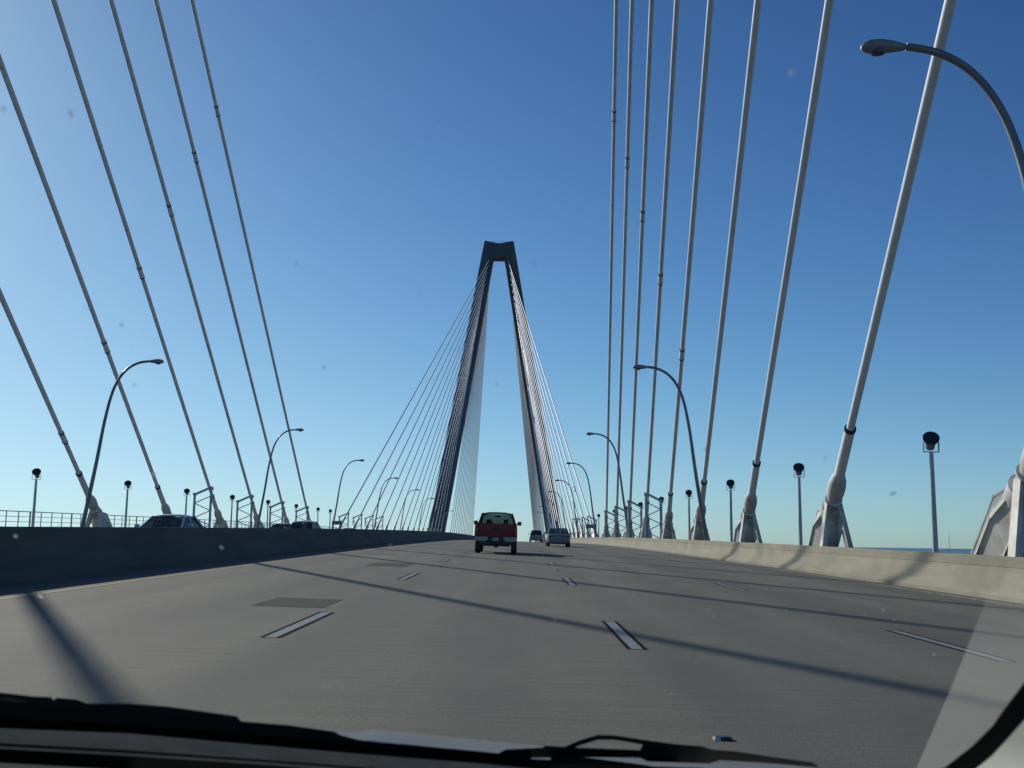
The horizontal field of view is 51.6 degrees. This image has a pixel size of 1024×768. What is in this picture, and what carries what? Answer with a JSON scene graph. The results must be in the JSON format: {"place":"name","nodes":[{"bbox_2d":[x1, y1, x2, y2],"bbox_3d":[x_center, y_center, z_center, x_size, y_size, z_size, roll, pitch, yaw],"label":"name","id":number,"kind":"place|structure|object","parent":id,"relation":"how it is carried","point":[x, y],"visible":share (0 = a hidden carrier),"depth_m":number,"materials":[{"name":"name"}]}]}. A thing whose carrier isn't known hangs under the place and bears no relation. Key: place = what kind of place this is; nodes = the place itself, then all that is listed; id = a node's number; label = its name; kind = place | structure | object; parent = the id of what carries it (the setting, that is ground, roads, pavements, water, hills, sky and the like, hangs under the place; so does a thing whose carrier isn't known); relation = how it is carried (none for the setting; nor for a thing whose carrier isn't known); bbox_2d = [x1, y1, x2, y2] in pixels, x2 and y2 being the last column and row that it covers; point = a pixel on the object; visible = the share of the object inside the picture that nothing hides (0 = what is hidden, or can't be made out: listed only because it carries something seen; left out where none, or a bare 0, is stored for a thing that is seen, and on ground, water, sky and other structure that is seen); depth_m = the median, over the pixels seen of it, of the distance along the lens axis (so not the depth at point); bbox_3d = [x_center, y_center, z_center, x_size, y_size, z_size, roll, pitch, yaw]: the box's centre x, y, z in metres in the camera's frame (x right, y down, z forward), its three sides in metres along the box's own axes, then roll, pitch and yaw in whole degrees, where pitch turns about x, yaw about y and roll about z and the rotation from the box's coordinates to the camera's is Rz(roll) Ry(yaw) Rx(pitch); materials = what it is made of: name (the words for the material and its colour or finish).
{"place":"outdoors","nodes":[
{"label":"outdoors","id":0,"kind":"place"},
{"bbox_2d":[134,514,203,527],"bbox_3d":[-13.298,5.797,41.127,2.233,1.507,4.770,0,-8,0],"label":"car","id":1,"kind":"object","parent":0,"point":[171,520],"visible":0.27,"depth_m":40.82,"materials":[{"name":"silver metal"}]},
{"bbox_2d":[284,521,320,528],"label":"car","id":2,"kind":"object","parent":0,"point":[307,524],"visible":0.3,"depth_m":67.22,"materials":[{"name":"silver metal"}]},
{"bbox_2d":[428,241,560,534],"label":"bridge tower","id":3,"kind":"structure","parent":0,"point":[493,251],"depth_m":377.23,"materials":[{"name":"concrete"}]},
{"bbox_2d":[365,273,486,528],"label":"stay cable","id":4,"kind":"object","parent":3,"relation":"attached to","point":[366,526],"visible":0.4,"depth_m":224.95,"materials":[{"name":"white paint"}]},
{"bbox_2d":[375,278,485,529],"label":"stay cable","id":5,"kind":"object","parent":3,"relation":"attached to","point":[377,527],"visible":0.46,"depth_m":237.59,"materials":[{"name":"white paint"}]},
{"bbox_2d":[384,284,484,529],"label":"stay cable","id":6,"kind":"object","parent":3,"relation":"attached to","point":[386,527],"visible":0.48,"depth_m":251.48,"materials":[{"name":"white paint"}]},
{"bbox_2d":[393,290,483,529],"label":"stay cable","id":7,"kind":"object","parent":3,"relation":"attached to","point":[394,527],"visible":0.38,"depth_m":267.07,"materials":[{"name":"white paint"}]},
{"bbox_2d":[401,296,482,529],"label":"stay cable","id":8,"kind":"object","parent":3,"relation":"attached to","point":[402,527],"visible":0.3,"depth_m":278.01,"materials":[{"name":"white paint"}]},
{"bbox_2d":[406,302,481,529],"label":"stay cable","id":9,"kind":"object","parent":3,"relation":"attached to","point":[440,427],"visible":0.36,"depth_m":287.88,"materials":[{"name":"white paint"}]},
{"bbox_2d":[413,308,480,530],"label":"stay cable","id":10,"kind":"object","parent":3,"relation":"attached to","point":[444,427],"visible":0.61,"depth_m":301.05,"materials":[{"name":"white paint"}]},
{"bbox_2d":[417,314,479,530],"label":"stay cable","id":11,"kind":"object","parent":3,"relation":"attached to","point":[447,426],"visible":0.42,"depth_m":312.44,"materials":[{"name":"white paint"}]},
{"bbox_2d":[422,320,478,530],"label":"stay cable","id":12,"kind":"object","parent":3,"relation":"attached to","point":[448,432],"visible":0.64,"depth_m":320.77,"materials":[{"name":"white paint"}]},
{"bbox_2d":[426,329,476,530],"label":"stay cable","id":13,"kind":"object","parent":3,"relation":"attached to","point":[450,436],"visible":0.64,"depth_m":328.57,"materials":[{"name":"white paint"}]},
{"bbox_2d":[430,335,475,530],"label":"stay cable","id":14,"kind":"object","parent":3,"relation":"attached to","point":[453,432],"visible":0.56,"depth_m":340.30,"materials":[{"name":"white paint"}]},
{"bbox_2d":[434,342,474,530],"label":"stay cable","id":15,"kind":"object","parent":3,"relation":"attached to","point":[453,441],"visible":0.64,"depth_m":346.28,"materials":[{"name":"white paint"}]},
{"bbox_2d":[437,348,473,531],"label":"stay cable","id":16,"kind":"object","parent":3,"relation":"attached to","point":[454,446],"visible":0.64,"depth_m":353.44,"materials":[{"name":"white paint"}]},
{"bbox_2d":[454,385,471,532],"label":"stay cable","id":17,"kind":"object","parent":3,"relation":"attached to","point":[462,460],"visible":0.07,"depth_m":407.73,"materials":[{"name":"white paint"}]},
{"bbox_2d":[456,374,473,532],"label":"stay cable","id":18,"kind":"object","parent":3,"relation":"attached to","point":[464,454],"visible":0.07,"depth_m":414.41,"materials":[{"name":"white paint"}]},
{"bbox_2d":[458,369,474,531],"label":"stay cable","id":19,"kind":"object","parent":3,"relation":"attached to","point":[466,449],"visible":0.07,"depth_m":419.75,"materials":[{"name":"white paint"}]},
{"bbox_2d":[459,357,476,532],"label":"stay cable","id":20,"kind":"object","parent":3,"relation":"attached to","point":[468,442],"visible":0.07,"depth_m":424.64,"materials":[{"name":"white paint"}]},
{"bbox_2d":[461,352,477,533],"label":"stay cable","id":21,"kind":"object","parent":3,"relation":"attached to","point":[469,442],"visible":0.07,"depth_m":431.97,"materials":[{"name":"white paint"}]},
{"bbox_2d":[462,341,479,533],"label":"stay cable","id":22,"kind":"object","parent":3,"relation":"attached to","point":[471,434],"visible":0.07,"depth_m":434.63,"materials":[{"name":"white paint"}]},
{"bbox_2d":[464,335,480,532],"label":"stay cable","id":23,"kind":"object","parent":3,"relation":"attached to","point":[472,430],"visible":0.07,"depth_m":440.34,"materials":[{"name":"white paint"}]},
{"bbox_2d":[465,329,481,533],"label":"stay cable","id":24,"kind":"object","parent":3,"relation":"attached to","point":[473,428],"visible":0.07,"depth_m":443.00,"materials":[{"name":"white paint"}]},
{"bbox_2d":[467,324,482,526],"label":"stay cable","id":25,"kind":"object","parent":3,"relation":"attached to","point":[475,421],"visible":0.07,"depth_m":447.67,"materials":[{"name":"white paint"}]},
{"bbox_2d":[468,313,484,529],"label":"stay cable","id":26,"kind":"object","parent":3,"relation":"attached to","point":[476,419],"visible":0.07,"depth_m":453.15,"materials":[{"name":"white paint"}]},
{"bbox_2d":[469,307,485,531],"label":"stay cable","id":27,"kind":"object","parent":3,"relation":"attached to","point":[477,416],"visible":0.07,"depth_m":458.28,"materials":[{"name":"white paint"}]},
{"bbox_2d":[470,302,486,533],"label":"stay cable","id":28,"kind":"object","parent":3,"relation":"attached to","point":[478,413],"visible":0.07,"depth_m":462.47,"materials":[{"name":"white paint"}]},
{"bbox_2d":[471,296,487,534],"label":"stay cable","id":29,"kind":"object","parent":3,"relation":"attached to","point":[479,409],"visible":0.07,"depth_m":466.85,"materials":[{"name":"white paint"}]},
{"bbox_2d":[472,290,488,534],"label":"stay cable","id":30,"kind":"object","parent":3,"relation":"attached to","point":[480,407],"visible":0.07,"depth_m":466.89,"materials":[{"name":"white paint"}]},
{"bbox_2d":[512,315,533,529],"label":"stay cable","id":31,"kind":"object","parent":3,"relation":"attached to","point":[523,427],"visible":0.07,"depth_m":490.60,"materials":[{"name":"white paint"}]},
{"bbox_2d":[514,328,534,529],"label":"stay cable","id":32,"kind":"object","parent":3,"relation":"attached to","point":[525,436],"visible":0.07,"depth_m":479.79,"materials":[{"name":"white paint"}]},
{"bbox_2d":[522,356,548,530],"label":"stay cable","id":33,"kind":"object","parent":3,"relation":"attached to","point":[538,461],"visible":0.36,"depth_m":358.76,"materials":[{"name":"white paint"}]},
{"bbox_2d":[520,342,551,532],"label":"stay cable","id":34,"kind":"object","parent":3,"relation":"attached to","point":[538,451],"visible":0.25,"depth_m":343.11,"materials":[{"name":"white paint"}]},
{"bbox_2d":[521,349,550,533],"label":"stay cable","id":35,"kind":"object","parent":3,"relation":"attached to","point":[538,456],"visible":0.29,"depth_m":351.04,"materials":[{"name":"white paint"}]},
{"bbox_2d":[519,335,553,532],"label":"stay cable","id":36,"kind":"object","parent":3,"relation":"attached to","point":[538,444],"visible":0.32,"depth_m":335.97,"materials":[{"name":"white paint"}]},
{"bbox_2d":[518,328,555,532],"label":"stay cable","id":37,"kind":"object","parent":3,"relation":"attached to","point":[538,442],"visible":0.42,"depth_m":326.32,"materials":[{"name":"white paint"}]},
{"bbox_2d":[517,322,557,533],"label":"stay cable","id":38,"kind":"object","parent":3,"relation":"attached to","point":[539,439],"visible":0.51,"depth_m":317.93,"materials":[{"name":"white paint"}]},
{"bbox_2d":[516,315,559,533],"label":"stay cable","id":39,"kind":"object","parent":3,"relation":"attached to","point":[538,427],"visible":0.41,"depth_m":313.00,"materials":[{"name":"white paint"}]},
{"bbox_2d":[515,308,561,532],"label":"stay cable","id":40,"kind":"object","parent":3,"relation":"attached to","point":[540,431],"visible":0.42,"depth_m":300.38,"materials":[{"name":"white paint"}]},
{"bbox_2d":[514,302,563,530],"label":"stay cable","id":41,"kind":"object","parent":3,"relation":"attached to","point":[541,428],"visible":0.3,"depth_m":288.28,"materials":[{"name":"white paint"}]},
{"bbox_2d":[513,296,565,532],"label":"stay cable","id":42,"kind":"object","parent":3,"relation":"attached to","point":[541,420],"visible":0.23,"depth_m":280.92,"materials":[{"name":"white paint"}]},
{"bbox_2d":[513,292,571,537],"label":"stay cable","id":43,"kind":"object","parent":3,"relation":"attached to","point":[569,530],"visible":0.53,"depth_m":263.06,"materials":[{"name":"white paint"}]},
{"bbox_2d":[512,285,575,537],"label":"stay cable","id":44,"kind":"object","parent":3,"relation":"attached to","point":[573,532],"visible":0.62,"depth_m":244.77,"materials":[{"name":"white paint"}]},
{"bbox_2d":[511,279,579,537],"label":"stay cable","id":45,"kind":"object","parent":3,"relation":"attached to","point":[549,425],"visible":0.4,"depth_m":237.31,"materials":[{"name":"white paint"}]},
{"bbox_2d":[510,273,584,537],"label":"stay cable","id":46,"kind":"object","parent":3,"relation":"attached to","point":[580,536],"visible":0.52,"depth_m":223.50,"materials":[{"name":"white paint"}]},
{"bbox_2d":[0,540,1023,767],"bbox_3d":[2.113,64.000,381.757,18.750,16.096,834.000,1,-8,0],"label":"road","id":47,"kind":"structure","parent":0,"point":[822,671],"depth_m":10.12,"materials":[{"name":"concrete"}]},
{"bbox_2d":[0,526,473,584],"bbox_3d":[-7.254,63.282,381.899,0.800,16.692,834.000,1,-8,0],"label":"median barrier","id":48,"kind":"object","parent":47,"relation":"on","point":[28,554],"visible":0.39,"depth_m":24.56,"materials":[{"name":"concrete"}]},
{"bbox_2d":[474,512,521,553],"bbox_3d":[-0.738,7.283,52.094,2.400,1.986,5.953,2,-8,0],"label":"pickup truck","id":49,"kind":"object","parent":47,"relation":"on","point":[489,532],"visible":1,"depth_m":49.45,"materials":[{"name":"red paint"}]},
{"bbox_2d":[0,70,1023,767],"bbox_3d":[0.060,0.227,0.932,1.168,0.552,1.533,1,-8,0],"label":"car","id":50,"kind":"object","parent":47,"relation":"on","point":[46,732],"visible":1,"depth_m":0.76,"materials":[{"name":"black metal"}]},
{"bbox_2d":[0,540,1023,661],"bbox_3d":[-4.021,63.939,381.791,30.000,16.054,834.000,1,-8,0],"label":"road markings","id":51,"kind":"object","parent":47,"relation":"on","point":[628,640],"visible":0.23,"depth_m":12.74,"materials":[{"name":"white paint"}]},
{"bbox_2d":[528,530,543,541],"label":"suv","id":52,"kind":"object","parent":47,"relation":"on","point":[535,535],"visible":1,"depth_m":145.57,"materials":[{"name":"grey paint"}]},
{"bbox_2d":[544,527,571,546],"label":"car","id":53,"kind":"object","parent":47,"relation":"on","point":[562,537],"visible":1,"depth_m":82.66,"materials":[{"name":"grey metal"}]},
{"bbox_2d":[712,736,733,741],"bbox_3d":[1.202,2.020,6.047,0.110,0.019,0.110,1,-8,0],"label":"pavement marker","id":54,"kind":"object","parent":47,"relation":"on","point":[723,738],"visible":1,"depth_m":6.01,"materials":[{"name":"blue plastic"}]},
{"bbox_2d":[0,0,1023,548],"label":"sky","id":55,"kind":"structure","parent":0,"point":[345,169],"materials":[{"name":"blue"}]},
{"bbox_2d":[853,547,971,553],"bbox_3d":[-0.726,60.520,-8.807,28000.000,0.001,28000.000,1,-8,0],"label":"water","id":56,"kind":"structure","parent":0,"point":[961,551],"depth_m":9812.16,"materials":[{"name":"blue liquid"}]},
{"bbox_3d":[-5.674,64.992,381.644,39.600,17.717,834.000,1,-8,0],"label":"bridge deck","id":57,"kind":"structure","parent":0,"visible":0},
{"bbox_2d":[31,468,40,526],"bbox_3d":[-25.373,6.577,56.237,0.480,4.214,0.555,5,-10,-29],"label":"floodlight","id":58,"kind":"object","parent":57,"relation":"on","point":[36,472],"visible":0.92,"depth_m":56.29,"materials":[{"name":"metal"}]},
{"bbox_2d":[0,288,112,526],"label":"stay cable","id":59,"kind":"object","parent":57,"relation":"attached to","point":[97,517],"visible":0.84,"depth_m":56.69,"materials":[{"name":"grey metal"}]},
{"bbox_2d":[0,54,171,513],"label":"stay cable","id":60,"kind":"object","parent":57,"relation":"attached to","point":[165,508],"visible":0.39,"depth_m":54.90,"materials":[{"name":"grey metal"}]},
{"bbox_2d":[80,359,163,526],"bbox_3d":[-22.354,3.886,60.460,4.360,10.811,0.360,1,-8,0],"label":"street lamp","id":61,"kind":"object","parent":57,"relation":"on","point":[92,480],"visible":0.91,"depth_m":60.50,"materials":[{"name":"metal"}]},
{"bbox_2d":[124,480,131,526],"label":"floodlight","id":62,"kind":"object","parent":57,"relation":"on","point":[127,483],"visible":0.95,"depth_m":69.57,"materials":[{"name":"metal"}]},
{"bbox_2d":[51,0,227,527],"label":"stay cable","id":63,"kind":"object","parent":57,"relation":"attached to","point":[220,522],"visible":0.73,"depth_m":61.19,"materials":[{"name":"grey metal"}]},
{"bbox_2d":[108,0,263,527],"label":"stay cable","id":64,"kind":"object","parent":57,"relation":"attached to","point":[141,109],"visible":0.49,"depth_m":67.86,"materials":[{"name":"grey metal"}]},
{"bbox_2d":[192,487,213,527],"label":"lattice frame","id":65,"kind":"object","parent":57,"relation":"on","point":[211,489],"visible":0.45,"depth_m":84.91,"materials":[{"name":"grey paint"}]},
{"bbox_2d":[154,0,288,522],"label":"stay cable","id":66,"kind":"object","parent":57,"relation":"attached to","point":[181,102],"visible":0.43,"depth_m":74.48,"materials":[{"name":"grey metal"}]},
{"bbox_2d":[235,495,253,527],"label":"lattice frame","id":67,"kind":"object","parent":57,"relation":"on","point":[237,508],"visible":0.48,"depth_m":98.09,"materials":[{"name":"grey paint"}]},
{"bbox_2d":[190,0,310,520],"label":"stay cable","id":68,"kind":"object","parent":57,"relation":"attached to","point":[202,46],"visible":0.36,"depth_m":81.33,"materials":[{"name":"grey metal"}]},
{"bbox_2d":[269,501,284,527],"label":"lattice frame","id":69,"kind":"object","parent":57,"relation":"on","point":[270,512],"visible":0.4,"depth_m":111.37,"materials":[{"name":"grey paint"}]},
{"bbox_2d":[256,428,303,527],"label":"street lamp","id":70,"kind":"object","parent":57,"relation":"on","point":[264,490],"visible":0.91,"depth_m":100.83,"materials":[{"name":"metal"}]},
{"bbox_2d":[331,459,363,528],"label":"street lamp","id":71,"kind":"object","parent":57,"relation":"on","point":[361,460],"visible":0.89,"depth_m":141.46,"materials":[{"name":"metal"}]},
{"bbox_2d":[335,259,489,528],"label":"stay cable","id":72,"kind":"object","parent":57,"relation":"attached to","point":[343,520],"visible":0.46,"depth_m":195.45,"materials":[{"name":"white paint"}]},
{"bbox_2d":[352,265,488,527],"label":"stay cable","id":73,"kind":"object","parent":57,"relation":"attached to","point":[355,524],"visible":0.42,"depth_m":211.20,"materials":[{"name":"white paint"}]},
{"bbox_2d":[440,360,471,531],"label":"stay cable","id":74,"kind":"object","parent":57,"relation":"attached to","point":[454,453],"visible":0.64,"depth_m":360.29,"materials":[{"name":"white paint"}]},
{"bbox_2d":[509,266,590,537],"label":"stay cable","id":75,"kind":"object","parent":57,"relation":"attached to","point":[555,422],"visible":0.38,"depth_m":208.50,"materials":[{"name":"white paint"}]},
{"bbox_2d":[508,260,598,536],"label":"stay cable","id":76,"kind":"object","parent":57,"relation":"attached to","point":[592,533],"visible":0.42,"depth_m":193.82,"materials":[{"name":"white paint"}]},
{"bbox_2d":[566,462,596,536],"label":"street lamp","id":77,"kind":"object","parent":57,"relation":"on","point":[568,463],"visible":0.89,"depth_m":141.19,"materials":[{"name":"metal"}]},
{"bbox_2d":[586,432,627,534],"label":"street lamp","id":78,"kind":"object","parent":57,"relation":"on","point":[622,492],"visible":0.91,"depth_m":100.69,"materials":[{"name":"metal"}]},
{"bbox_2d":[604,510,614,536],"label":"lattice frame","id":79,"kind":"object","parent":57,"relation":"on","point":[605,524],"visible":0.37,"depth_m":124.41,"materials":[{"name":"grey paint"}]},
{"bbox_2d":[602,0,617,536],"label":"stay cable","id":80,"kind":"object","parent":57,"relation":"attached to","point":[612,180],"visible":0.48,"depth_m":81.58,"materials":[{"name":"white metal"}]},
{"bbox_2d":[611,0,633,536],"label":"stay cable","id":81,"kind":"object","parent":57,"relation":"attached to","point":[630,56],"visible":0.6,"depth_m":74.69,"materials":[{"name":"white metal"}]},
{"bbox_2d":[614,506,627,536],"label":"lattice frame","id":82,"kind":"object","parent":81,"relation":"attached to","point":[615,507],"visible":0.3,"depth_m":111.13,"materials":[{"name":"grey paint"}]},
{"bbox_2d":[623,0,653,537],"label":"stay cable","id":83,"kind":"object","parent":57,"relation":"attached to","point":[647,94],"visible":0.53,"depth_m":67.15,"materials":[{"name":"white metal"}]},
{"bbox_2d":[639,0,679,537],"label":"stay cable","id":84,"kind":"object","parent":57,"relation":"attached to","point":[669,128],"visible":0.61,"depth_m":60.31,"materials":[{"name":"white metal"}]},
{"bbox_2d":[644,492,661,538],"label":"lattice frame","id":85,"kind":"object","parent":84,"relation":"attached to","point":[659,508],"visible":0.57,"depth_m":84.65,"materials":[{"name":"grey paint"}]},
{"bbox_2d":[633,364,708,540],"bbox_3d":[9.041,4.255,59.977,4.360,10.811,0.360,1,-8,0],"label":"street lamp","id":86,"kind":"object","parent":57,"relation":"on","point":[701,509],"visible":0.91,"depth_m":59.98,"materials":[{"name":"metal"}]},
{"bbox_2d":[660,0,713,538],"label":"stay cable","id":87,"kind":"object","parent":57,"relation":"attached to","point":[667,531],"visible":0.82,"depth_m":53.56,"materials":[{"name":"white metal"}]},
{"bbox_2d":[685,490,691,539],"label":"floodlight","id":88,"kind":"object","parent":57,"relation":"on","point":[688,493],"visible":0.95,"depth_m":72.12,"materials":[{"name":"metal"}]},
{"bbox_2d":[689,0,761,540],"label":"stay cable","id":89,"kind":"object","parent":57,"relation":"attached to","point":[696,531],"visible":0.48,"depth_m":45.09,"materials":[{"name":"white metal"}]},
{"bbox_2d":[726,479,734,541],"bbox_3d":[11.981,7.332,58.006,0.480,4.214,0.555,1,-8,0],"label":"floodlight","id":90,"kind":"object","parent":57,"relation":"on","point":[730,483],"visible":0.91,"depth_m":58.03,"materials":[{"name":"metal"}]},
{"bbox_2d":[733,0,833,542],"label":"stay cable","id":91,"kind":"object","parent":57,"relation":"attached to","point":[747,529],"visible":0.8,"depth_m":37.80,"materials":[{"name":"white metal"}]},
{"bbox_2d":[570,537,1023,603],"bbox_3d":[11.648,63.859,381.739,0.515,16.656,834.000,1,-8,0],"label":"concrete barrier","id":92,"kind":"object","parent":57,"relation":"on","point":[994,577],"visible":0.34,"depth_m":29.67,"materials":[{"name":"grey concrete"}]},
{"bbox_2d":[627,500,642,537],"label":"lattice frame","id":93,"kind":"object","parent":92,"relation":"attached to","point":[629,519],"visible":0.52,"depth_m":97.89,"materials":[{"name":"grey paint"}]},
{"bbox_2d":[793,463,804,544],"bbox_3d":[11.924,5.376,43.941,0.480,4.214,0.555,1,-8,0],"label":"floodlight","id":94,"kind":"object","parent":57,"relation":"on","point":[798,468],"visible":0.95,"depth_m":43.98,"materials":[{"name":"metal"}]},
{"bbox_2d":[808,0,956,547],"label":"stay cable","id":95,"kind":"object","parent":57,"relation":"attached to","point":[830,525],"visible":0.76,"depth_m":29.62,"materials":[{"name":"white metal"}]},
{"bbox_2d":[922,431,939,551],"bbox_3d":[11.866,3.435,29.874,0.480,4.214,0.555,1,-8,0],"label":"floodlight","id":96,"kind":"object","parent":57,"relation":"on","point":[930,439],"visible":0.94,"depth_m":29.91,"materials":[{"name":"metal"}]},
{"bbox_2d":[860,39,1023,189],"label":"street lamp","id":97,"kind":"object","parent":57,"relation":"on","point":[876,47],"visible":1,"depth_m":20.38,"materials":[{"name":"metal"}]},
{"bbox_2d":[971,448,1023,556],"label":"stay cable","id":98,"kind":"object","parent":57,"relation":"attached to","point":[1001,531],"visible":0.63,"depth_m":22.95,"materials":[{"name":"white metal"}]},
{"bbox_3d":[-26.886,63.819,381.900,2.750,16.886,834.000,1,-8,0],"label":"walkway","id":99,"kind":"structure","parent":0,"visible":0},
{"bbox_2d":[0,510,342,528],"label":"pedestrian railing","id":100,"kind":"object","parent":99,"relation":"on","point":[61,522],"visible":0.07,"depth_m":68.61,"materials":[{"name":"metal"}]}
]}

